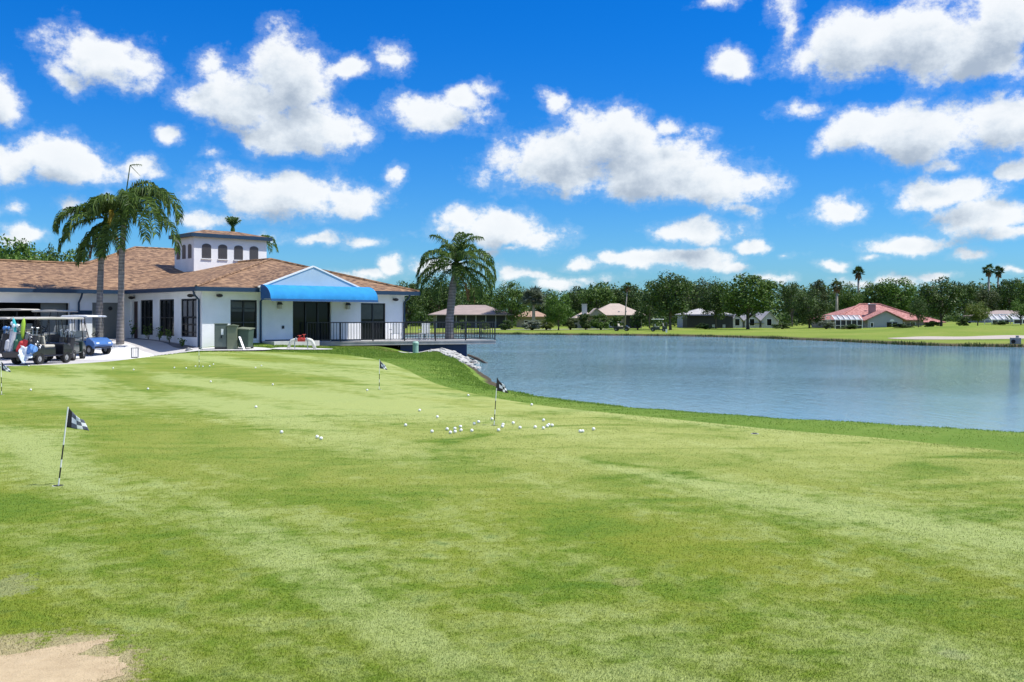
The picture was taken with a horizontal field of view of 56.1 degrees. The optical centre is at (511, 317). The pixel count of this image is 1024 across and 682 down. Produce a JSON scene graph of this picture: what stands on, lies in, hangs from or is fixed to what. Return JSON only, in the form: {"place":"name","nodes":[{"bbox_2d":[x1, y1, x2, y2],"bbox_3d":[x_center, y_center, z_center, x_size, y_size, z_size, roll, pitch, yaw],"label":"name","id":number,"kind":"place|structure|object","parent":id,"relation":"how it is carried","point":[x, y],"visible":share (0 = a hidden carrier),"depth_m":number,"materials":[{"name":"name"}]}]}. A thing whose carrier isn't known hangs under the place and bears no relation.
{"place":"outdoors","nodes":[
{"label":"outdoors","id":0,"kind":"place"},
{"bbox_2d":[0,338,198,365],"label":"pavement","id":1,"kind":"structure","parent":0,"point":[154,348],"depth_m":47.45,"materials":[{"name":"concrete"}]},
{"bbox_2d":[0,317,10,358],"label":"golf cart","id":2,"kind":"object","parent":1,"relation":"on","point":[3,322],"visible":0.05,"depth_m":44.98,"materials":[{"name":"black paint"}]},
{"bbox_2d":[0,308,39,333],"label":"golf cart","id":3,"kind":"object","parent":1,"relation":"on","point":[8,312],"visible":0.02,"depth_m":48.93,"materials":[{"name":"plastic"}]},
{"bbox_2d":[8,317,53,359],"bbox_3d":[-21.780,0.932,43.406,2.570,1.906,1.200,0,0,40],"label":"golf cart","id":4,"kind":"object","parent":1,"relation":"on","point":[30,324],"visible":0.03,"depth_m":43.90,"materials":[{"name":"black paint"}]},
{"bbox_2d":[0,326,11,353],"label":"golf bag","id":5,"kind":"object","parent":4,"relation":"on","point":[5,336],"visible":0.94,"depth_m":42.11,"materials":[{"name":"fabric"}]},
{"bbox_2d":[3,317,72,364],"bbox_3d":[-19.225,0.928,39.121,1.240,1.906,2.751,0,0,12],"label":"golf cart","id":6,"kind":"object","parent":1,"relation":"on","point":[51,330],"visible":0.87,"depth_m":39.66,"materials":[{"name":"black paint"}]},
{"bbox_2d":[4,322,19,350],"bbox_3d":[-19.869,0.815,38.169,0.436,1.304,0.422,10,-5,-30],"label":"golf bag","id":7,"kind":"object","parent":6,"relation":"on","point":[9,342],"visible":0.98,"depth_m":38.02,"materials":[{"name":"fabric"}]},
{"bbox_2d":[16,332,33,351],"bbox_3d":[-19.305,1.064,38.034,0.436,0.978,0.402,26,-11,-23],"label":"golf bag","id":8,"kind":"object","parent":6,"relation":"on","point":[24,342],"visible":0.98,"depth_m":37.88,"materials":[{"name":"fabric"}]},
{"bbox_2d":[26,341,41,353],"bbox_3d":[-18.762,1.239,37.623,0.989,0.436,0.403,-29,-14,27],"label":"golf bag","id":9,"kind":"object","parent":6,"relation":"on","point":[32,348],"visible":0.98,"depth_m":37.51,"materials":[{"name":"fabric"}]},
{"bbox_2d":[18,345,32,362],"bbox_3d":[-18.994,1.446,37.499,0.594,0.700,0.339,0,0,0],"label":"towel","id":10,"kind":"object","parent":9,"relation":"on","point":[23,355],"visible":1,"depth_m":37.50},
{"bbox_2d":[31,310,77,342],"bbox_3d":[-23.209,0.573,48.502,2.570,1.906,1.200,0,0,10],"label":"golf cart","id":11,"kind":"object","parent":1,"relation":"on","point":[42,313],"visible":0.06,"depth_m":48.29,"materials":[{"name":"plastic"}]},
{"bbox_2d":[48,317,85,360],"bbox_3d":[-19.904,0.934,42.810,1.200,1.906,2.570,0,0,-10],"label":"golf cart","id":12,"kind":"object","parent":1,"relation":"on","point":[79,343],"visible":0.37,"depth_m":43.41,"materials":[{"name":"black plastic"}]},
{"bbox_2d":[67,330,75,356],"bbox_3d":[-19.025,1.111,41.246,0.402,1.191,0.411,0,-8,10],"label":"golf bag","id":13,"kind":"object","parent":12,"relation":"on","point":[70,340],"visible":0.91,"depth_m":41.20,"materials":[{"name":"fabric"}]},
{"bbox_2d":[60,315,112,354],"bbox_3d":[-20.689,0.835,46.596,2.570,1.906,1.200,0,0,24],"label":"golf cart","id":14,"kind":"object","parent":1,"relation":"on","point":[95,338],"visible":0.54,"depth_m":46.21,"materials":[{"name":"blue paint"}]},
{"bbox_2d":[75,342,153,359],"bbox_3d":[-19.945,1.546,47.036,4.108,0.669,9.819,0,0,-26],"label":"gravel bed","id":15,"kind":"object","parent":1,"relation":"on","point":[122,351],"visible":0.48,"depth_m":46.46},
{"bbox_2d":[51,199,137,322],"bbox_3d":[-22.086,-2.405,50.543,4.417,7.636,3.758,0,0,0],"label":"palm tree","id":16,"kind":"object","parent":15,"relation":"on","point":[86,247],"visible":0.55,"depth_m":50.21,"materials":[{"name":"green plant"}]},
{"bbox_2d":[83,164,183,344],"bbox_3d":[-18.785,-3.221,49.251,5.630,9.416,4.805,0,0,23],"label":"palm tree","id":17,"kind":"object","parent":15,"relation":"on","point":[129,201],"visible":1,"depth_m":48.17,"materials":[{"name":"green plant"}]},
{"bbox_2d":[262,340,319,345],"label":"walkway","id":18,"kind":"structure","parent":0,"point":[317,342],"depth_m":50.21,"materials":[{"name":"concrete"}]},
{"bbox_2d":[150,344,464,366],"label":"lawn grass","id":19,"kind":"structure","parent":0,"point":[376,351],"depth_m":44.16,"materials":[{"name":"plant"}]},
{"bbox_2d":[185,347,270,351],"bbox_3d":[-13.612,1.544,46.204,4.112,0.210,2.706,0,0,0],"label":"concrete pad","id":20,"kind":"object","parent":19,"relation":"on","point":[239,348],"visible":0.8,"depth_m":46.06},
{"bbox_2d":[214,323,227,348],"bbox_3d":[-13.967,0.908,46.086,0.620,1.240,0.508,0,0,-12],"label":"utility cabinet","id":21,"kind":"object","parent":20,"relation":"on","point":[220,335],"visible":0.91,"depth_m":45.86,"materials":[{"name":"green metal"}]},
{"bbox_2d":[226,324,238,348],"bbox_3d":[-13.430,0.932,46.150,0.540,1.190,0.580,0,0,-10],"label":"utility cabinet","id":22,"kind":"object","parent":20,"relation":"on","point":[232,337],"visible":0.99,"depth_m":45.91,"materials":[{"name":"green metal"}]},
{"bbox_2d":[237,327,254,347],"bbox_3d":[-12.859,0.992,46.360,0.660,1.060,0.780,0,0,8],"label":"waste bin","id":23,"kind":"object","parent":20,"relation":"on","point":[246,334],"visible":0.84,"depth_m":46.06,"materials":[{"name":"green plastic"}]},
{"bbox_2d":[271,347,327,348],"bbox_3d":[-10.297,1.520,47.303,2.968,0.059,1.794,0,0,0],"label":"concrete pad","id":24,"kind":"object","parent":19,"relation":"on","point":[296,348],"visible":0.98,"depth_m":47.48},
{"bbox_2d":[287,334,315,348],"bbox_3d":[-10.335,1.201,47.202,1.436,0.745,0.246,0,0,-8],"label":"backflow preventer","id":25,"kind":"object","parent":24,"relation":"on","point":[302,339],"visible":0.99,"depth_m":47.14,"materials":[{"name":"beige paint"}]},
{"bbox_2d":[0,321,1023,452],"bbox_3d":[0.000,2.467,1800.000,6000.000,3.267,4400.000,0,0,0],"label":"ground","id":26,"kind":"structure","parent":0,"point":[948,329],"depth_m":38.20,"materials":[{"name":"green plant"}]},
{"bbox_2d":[0,238,47,260],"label":"broadleaf tree","id":27,"kind":"object","parent":26,"relation":"on","point":[20,248],"visible":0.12,"depth_m":85.66,"materials":[{"name":"green plant"}]},
{"bbox_2d":[0,233,50,260],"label":"broadleaf tree","id":28,"kind":"object","parent":26,"relation":"on","point":[8,239],"visible":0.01,"depth_m":91.92,"materials":[{"name":"green plant"}]},
{"bbox_2d":[40,248,75,261],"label":"broadleaf tree","id":29,"kind":"object","parent":26,"relation":"on","point":[64,256],"visible":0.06,"depth_m":93.16,"materials":[{"name":"green plant"}]},
{"bbox_2d":[127,338,194,348],"bbox_3d":[-18.599,1.359,50.638,0.700,0.418,7.100,0,0,-44],"label":"planting bed","id":30,"kind":"object","parent":26,"relation":"on","point":[176,345],"visible":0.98,"depth_m":49.30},
{"bbox_2d":[0,230,419,347],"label":"clubhouse","id":31,"kind":"structure","parent":26,"relation":"on","point":[200,287],"depth_m":53.00,"materials":[{"name":"white paint"}]},
{"bbox_2d":[92,303,117,337],"bbox_3d":[-22.554,0.210,53.517,1.700,2.060,0.186,0,0,-44],"label":"door","id":32,"kind":"structure","parent":31,"relation":"in","point":[109,309],"depth_m":53.63,"materials":[{"name":"grey paint"}]},
{"bbox_2d":[134,301,137,337],"bbox_3d":[-21.059,0.140,53.947,0.050,2.080,0.720,0,0,-44],"label":"window","id":33,"kind":"structure","parent":31,"relation":"in","point":[135,302],"depth_m":53.96,"materials":[{"name":"glass"}]},
{"bbox_2d":[141,300,152,334],"bbox_3d":[-20.024,0.000,52.821,0.077,1.920,1.620,0,0,-44],"label":"window","id":34,"kind":"structure","parent":31,"relation":"in","point":[146,305],"depth_m":52.94,"materials":[{"name":"black glass"}]},
{"bbox_2d":[160,299,173,335],"bbox_3d":[-18.268,0.010,50.999,0.077,1.940,1.800,0,0,-44],"label":"window","id":35,"kind":"structure","parent":31,"relation":"in","point":[166,305],"depth_m":51.11,"materials":[{"name":"black glass"}]},
{"bbox_2d":[182,298,196,336],"bbox_3d":[-16.460,0.020,49.123,0.077,1.960,1.810,0,0,-44],"label":"window","id":36,"kind":"structure","parent":31,"relation":"in","point":[189,306],"depth_m":49.19,"materials":[{"name":"black glass"}]},
{"bbox_2d":[230,300,256,338],"bbox_3d":[-13.909,0.100,49.656,1.510,2.000,0.077,0,0,-44],"label":"window","id":37,"kind":"structure","parent":31,"relation":"in","point":[243,313],"depth_m":49.71,"materials":[{"name":"glass"}]},
{"bbox_2d":[293,301,329,340],"bbox_3d":[-11.018,0.215,52.560,2.430,2.170,0.077,0,0,-44],"label":"sliding door","id":38,"kind":"structure","parent":31,"relation":"in","point":[304,312],"depth_m":52.62,"materials":[{"name":"black glass"}]},
{"bbox_2d":[361,303,384,338],"bbox_3d":[-8.045,0.240,55.309,1.720,2.120,0.077,0,0,-44],"label":"window","id":39,"kind":"structure","parent":31,"relation":"in","point":[370,312],"depth_m":55.29,"materials":[{"name":"glass"}]},
{"bbox_2d":[225,216,241,231],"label":"palm tree","id":40,"kind":"object","parent":26,"relation":"on","point":[232,221],"visible":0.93,"depth_m":83.85,"materials":[{"name":"green plant"}]},
{"bbox_2d":[261,235,278,254],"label":"palm tree","id":41,"kind":"object","parent":26,"relation":"on","point":[272,244],"visible":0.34,"depth_m":82.16,"materials":[{"name":"green plant"}]},
{"bbox_2d":[320,338,495,356],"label":"lake deck","id":42,"kind":"structure","parent":26,"relation":"on","point":[459,346],"depth_m":54.84,"materials":[{"name":"grey paint"}]},
{"bbox_2d":[307,321,495,340],"bbox_3d":[-7.469,0.787,57.587,10.949,1.065,7.655,0,0,-22],"label":"deck railing","id":43,"kind":"object","parent":42,"relation":"on","point":[458,336],"visible":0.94,"depth_m":54.71,"materials":[{"name":"black metal"}]},
{"bbox_2d":[396,280,428,327],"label":"broadleaf tree","id":44,"kind":"object","parent":26,"relation":"on","point":[412,311],"visible":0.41,"depth_m":181.49,"materials":[{"name":"plant"}]},
{"bbox_2d":[417,272,464,316],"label":"broadleaf tree","id":45,"kind":"object","parent":26,"relation":"on","point":[442,302],"visible":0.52,"depth_m":203.34,"materials":[{"name":"plant"}]},
{"bbox_2d":[415,231,496,337],"bbox_3d":[-3.400,-1.536,58.585,5.043,7.671,4.623,0,0,0],"label":"palm tree","id":46,"kind":"object","parent":26,"relation":"on","point":[458,253],"visible":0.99,"depth_m":58.10,"materials":[{"name":"green plant"}]},
{"bbox_2d":[428,305,513,327],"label":"house","id":47,"kind":"structure","parent":26,"relation":"on","point":[476,313],"depth_m":183.00,"materials":[{"name":"beige paint"}]},
{"bbox_2d":[457,281,496,308],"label":"broadleaf tree","id":48,"kind":"object","parent":26,"relation":"on","point":[486,297],"visible":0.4,"depth_m":213.66,"materials":[{"name":"green plant"}]},
{"bbox_2d":[498,320,512,329],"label":"shrub","id":49,"kind":"object","parent":26,"relation":"on","point":[506,324],"visible":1,"depth_m":159.68,"materials":[{"name":"green plant"}]},
{"bbox_2d":[491,280,530,327],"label":"broadleaf tree","id":50,"kind":"object","parent":26,"relation":"on","point":[514,295],"visible":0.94,"depth_m":181.41,"materials":[{"name":"green plant"}]},
{"bbox_2d":[0,352,1023,681],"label":"putting green","id":51,"kind":"object","parent":26,"relation":"on","point":[228,388],"visible":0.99,"depth_m":7.40,"materials":[{"name":"plant"}]},
{"bbox_2d":[0,638,128,681],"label":"sand patch","id":52,"kind":"object","parent":51,"relation":"on","point":[40,665],"visible":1,"depth_m":4.39,"materials":[{"name":"sand"}]},
{"bbox_2d":[53,407,88,486],"bbox_3d":[-4.169,1.225,9.071,0.318,0.761,0.108,0,0,-22],"label":"pin flag","id":53,"kind":"object","parent":51,"relation":"on","point":[73,421],"visible":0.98,"depth_m":9.07,"materials":[{"name":"white paint"}]},
{"bbox_2d":[493,378,507,425],"bbox_3d":[-0.179,1.238,14.045,0.286,0.719,0.108,0,0,-22],"label":"pin flag","id":54,"kind":"object","parent":51,"relation":"on","point":[500,386],"visible":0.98,"depth_m":14.04,"materials":[{"name":"fabric"}]},
{"bbox_2d":[0,411,1023,681],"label":"turf blades","id":55,"kind":"object","parent":51,"relation":"on","point":[518,671],"visible":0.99,"depth_m":5.59,"materials":[{"name":"plant"}]},
{"bbox_2d":[515,311,546,326],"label":"house","id":56,"kind":"structure","parent":26,"relation":"on","point":[539,316],"depth_m":192.80,"materials":[{"name":"beige paint"}]},
{"bbox_2d":[520,321,541,329],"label":"shrub","id":57,"kind":"object","parent":26,"relation":"on","point":[531,325],"visible":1,"depth_m":157.33,"materials":[{"name":"green plant"}]},
{"bbox_2d":[520,285,548,321],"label":"fan palm","id":58,"kind":"object","parent":26,"relation":"on","point":[533,296],"visible":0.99,"depth_m":166.95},
{"bbox_2d":[530,289,556,322],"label":"broadleaf tree","id":59,"kind":"object","parent":26,"relation":"on","point":[538,309],"visible":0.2,"depth_m":218.84,"materials":[{"name":"plant"}]},
{"bbox_2d":[542,290,572,329],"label":"broadleaf tree","id":60,"kind":"object","parent":26,"relation":"on","point":[554,315],"visible":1,"depth_m":155.39,"materials":[{"name":"green plant"}]},
{"bbox_2d":[562,318,578,329],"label":"shrub","id":61,"kind":"object","parent":26,"relation":"on","point":[570,324],"visible":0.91,"depth_m":159.56,"materials":[{"name":"green plant"}]},
{"bbox_2d":[562,286,594,313],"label":"broadleaf tree","id":62,"kind":"object","parent":26,"relation":"on","point":[573,296],"visible":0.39,"depth_m":232.84,"materials":[{"name":"plant"}]},
{"bbox_2d":[577,313,590,329],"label":"shrub","id":63,"kind":"object","parent":26,"relation":"on","point":[583,318],"visible":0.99,"depth_m":159.34,"materials":[{"name":"green plant"}]},
{"bbox_2d":[577,281,616,312],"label":"broadleaf tree","id":64,"kind":"object","parent":26,"relation":"on","point":[601,294],"visible":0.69,"depth_m":223.52,"materials":[{"name":"green plant"}]},
{"bbox_2d":[591,314,610,329],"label":"shrub","id":65,"kind":"object","parent":26,"relation":"on","point":[601,324],"visible":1,"depth_m":157.44,"materials":[{"name":"green plant"}]},
{"bbox_2d":[572,304,645,327],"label":"house","id":66,"kind":"structure","parent":26,"relation":"on","point":[610,310],"depth_m":177.33,"materials":[{"name":"beige paint"}]},
{"bbox_2d":[609,315,624,327],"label":"shrub","id":67,"kind":"object","parent":26,"relation":"on","point":[616,319],"visible":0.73,"depth_m":159.25,"materials":[{"name":"green plant"}]},
{"bbox_2d":[610,285,645,311],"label":"broadleaf tree","id":68,"kind":"object","parent":26,"relation":"on","point":[633,299],"visible":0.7,"depth_m":226.27,"materials":[{"name":"plant"}]},
{"bbox_2d":[629,310,644,329],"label":"shrub","id":69,"kind":"object","parent":26,"relation":"on","point":[637,317],"visible":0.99,"depth_m":157.69,"materials":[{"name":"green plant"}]},
{"bbox_2d":[637,292,659,327],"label":"broadleaf tree","id":70,"kind":"object","parent":26,"relation":"on","point":[647,313],"visible":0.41,"depth_m":171.87,"materials":[{"name":"plant"}]},
{"bbox_2d":[639,269,698,329],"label":"broadleaf tree","id":71,"kind":"object","parent":26,"relation":"on","point":[675,288],"visible":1,"depth_m":156.84,"materials":[{"name":"plant"}]},
{"bbox_2d":[364,349,1023,449],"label":"bank grass","id":72,"kind":"structure","parent":26,"relation":"on","point":[471,377],"depth_m":19.77,"materials":[{"name":"plant"}]},
{"bbox_2d":[685,276,711,309],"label":"broadleaf tree","id":73,"kind":"object","parent":26,"relation":"on","point":[693,305],"visible":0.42,"depth_m":213.50,"materials":[{"name":"green plant"}]},
{"bbox_2d":[675,308,733,327],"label":"house","id":74,"kind":"structure","parent":26,"relation":"on","point":[694,318],"depth_m":182.50,"materials":[{"name":"grey paint"}]},
{"bbox_2d":[401,278,1018,326],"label":"distant wood","id":75,"kind":"object","parent":26,"relation":"on","point":[781,316],"visible":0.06,"depth_m":243.32,"materials":[{"name":"plant"}]},
{"bbox_2d":[697,276,731,327],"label":"broadleaf tree","id":76,"kind":"object","parent":26,"relation":"on","point":[717,304],"visible":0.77,"depth_m":174.81,"materials":[{"name":"plant"}]},
{"bbox_2d":[716,272,782,328],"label":"broadleaf tree","id":77,"kind":"object","parent":26,"relation":"on","point":[743,302],"visible":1,"depth_m":161.69,"materials":[{"name":"green plant"}]},
{"bbox_2d":[733,311,778,327],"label":"house","id":78,"kind":"structure","parent":26,"relation":"on","point":[766,319],"depth_m":188.60,"materials":[{"name":"white paint"}]},
{"bbox_2d":[771,322,793,328],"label":"shrub","id":79,"kind":"object","parent":26,"relation":"on","point":[782,325],"visible":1,"depth_m":167.78,"materials":[{"name":"plant"}]},
{"bbox_2d":[777,281,806,326],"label":"broadleaf tree","id":80,"kind":"object","parent":26,"relation":"on","point":[794,289],"visible":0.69,"depth_m":199.44,"materials":[{"name":"plant"}]},
{"bbox_2d":[789,287,830,327],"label":"broadleaf tree","id":81,"kind":"object","parent":26,"relation":"on","point":[805,309],"visible":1,"depth_m":177.26,"materials":[{"name":"plant"}]},
{"bbox_2d":[809,279,830,306],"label":"broadleaf tree","id":82,"kind":"object","parent":26,"relation":"on","point":[817,285],"visible":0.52,"depth_m":221.71,"materials":[{"name":"green plant"}]},
{"bbox_2d":[817,320,834,328],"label":"shrub","id":83,"kind":"object","parent":26,"relation":"on","point":[826,324],"visible":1,"depth_m":164.48,"materials":[{"name":"plant"}]},
{"bbox_2d":[830,280,843,310],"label":"fan palm","id":84,"kind":"object","parent":26,"relation":"on","point":[836,289],"visible":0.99,"depth_m":204.73,"materials":[{"name":"green plant"}]},
{"bbox_2d":[825,315,862,328],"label":"screen enclosure","id":85,"kind":"object","parent":26,"relation":"on","point":[841,320],"visible":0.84,"depth_m":165.12,"materials":[{"name":"white paint"}]},
{"bbox_2d":[829,281,864,312],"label":"broadleaf tree","id":86,"kind":"object","parent":26,"relation":"on","point":[847,298],"visible":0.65,"depth_m":210.56,"materials":[{"name":"green plant"}]},
{"bbox_2d":[852,266,865,295],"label":"fan palm","id":87,"kind":"object","parent":26,"relation":"on","point":[858,271],"visible":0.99,"depth_m":231.71,"materials":[{"name":"plant"}]},
{"bbox_2d":[857,281,889,303],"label":"broadleaf tree","id":88,"kind":"object","parent":26,"relation":"on","point":[868,292],"visible":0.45,"depth_m":228.60,"materials":[{"name":"green plant"}]},
{"bbox_2d":[811,303,945,327],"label":"house","id":89,"kind":"structure","parent":26,"relation":"on","point":[873,315],"depth_m":173.20,"materials":[{"name":"pink paint"}]},
{"bbox_2d":[876,277,925,313],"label":"broadleaf tree","id":90,"kind":"object","parent":26,"relation":"on","point":[892,291],"visible":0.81,"depth_m":222.55,"materials":[{"name":"green plant"}]},
{"bbox_2d":[891,323,921,327],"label":"shrub","id":91,"kind":"object","parent":26,"relation":"on","point":[900,325],"visible":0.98,"depth_m":159.87,"materials":[{"name":"green plant"}]},
{"bbox_2d":[908,297,928,326],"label":"broadleaf tree","id":92,"kind":"object","parent":26,"relation":"on","point":[916,307],"visible":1,"depth_m":145.57,"materials":[{"name":"plant"}]},
{"bbox_2d":[913,275,968,325],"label":"broadleaf tree","id":93,"kind":"object","parent":26,"relation":"on","point":[935,298],"visible":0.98,"depth_m":150.52,"materials":[{"name":"plant"}]},
{"bbox_2d":[890,335,1023,338],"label":"sand bunker","id":94,"kind":"object","parent":26,"relation":"on","point":[976,337],"visible":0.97,"depth_m":101.08},
{"bbox_2d":[955,281,977,319],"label":"broadleaf tree","id":95,"kind":"object","parent":26,"relation":"on","point":[971,290],"visible":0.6,"depth_m":199.07,"materials":[{"name":"plant"}]},
{"bbox_2d":[963,301,991,325],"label":"broadleaf tree","id":96,"kind":"object","parent":26,"relation":"on","point":[979,312],"visible":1,"depth_m":149.50,"materials":[{"name":"green plant"}]},
{"bbox_2d":[971,286,1002,311],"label":"broadleaf tree","id":97,"kind":"object","parent":26,"relation":"on","point":[992,296],"visible":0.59,"depth_m":204.07,"materials":[{"name":"green plant"}]},
{"bbox_2d":[981,264,995,311],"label":"fan palm","id":98,"kind":"object","parent":26,"relation":"on","point":[988,272],"visible":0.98,"depth_m":221.66,"materials":[{"name":"plant"}]},
{"bbox_2d":[962,310,1018,322],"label":"house","id":99,"kind":"structure","parent":26,"relation":"on","point":[988,320],"depth_m":178.98,"materials":[{"name":"grey paint"}]},
{"bbox_2d":[982,314,1010,323],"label":"screen enclosure","id":100,"kind":"object","parent":26,"relation":"on","point":[996,317],"visible":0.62,"depth_m":160.80,"materials":[{"name":"white paint"}]},
{"bbox_2d":[994,265,1005,299],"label":"fan palm","id":101,"kind":"object","parent":26,"relation":"on","point":[999,272],"visible":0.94,"depth_m":225.49,"materials":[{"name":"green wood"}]},
{"bbox_2d":[988,278,1022,310],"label":"broadleaf tree","id":102,"kind":"object","parent":26,"relation":"on","point":[1005,294],"visible":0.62,"depth_m":209.16,"materials":[{"name":"plant"}]},
{"bbox_2d":[1002,314,1023,323],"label":"screen enclosure","id":103,"kind":"object","parent":26,"relation":"on","point":[1015,319],"visible":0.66,"depth_m":158.25,"materials":[{"name":"white paint"}]},
{"bbox_2d":[1008,298,1023,324],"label":"broadleaf tree","id":104,"kind":"object","parent":26,"relation":"on","point":[1018,306],"visible":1,"depth_m":149.93,"materials":[{"name":"green plant"}]},
{"bbox_2d":[1011,277,1023,307],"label":"broadleaf tree","id":105,"kind":"object","parent":26,"relation":"on","point":[1021,297],"visible":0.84,"depth_m":191.31,"materials":[{"name":"green plant"}]},
{"bbox_2d":[0,0,1023,315],"label":"sky","id":106,"kind":"structure","parent":0,"point":[585,142],"materials":[{"name":"blue"}]},
{"bbox_2d":[405,334,1023,431],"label":"lake water","id":107,"kind":"structure","parent":0,"point":[979,388],"depth_m":40.61,"materials":[{"name":"liquid"}]},
{"bbox_2d":[461,331,1022,346],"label":"reeds","id":108,"kind":"object","parent":107,"relation":"on","point":[875,342],"visible":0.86,"depth_m":101.86,"materials":[{"name":"green plant"}]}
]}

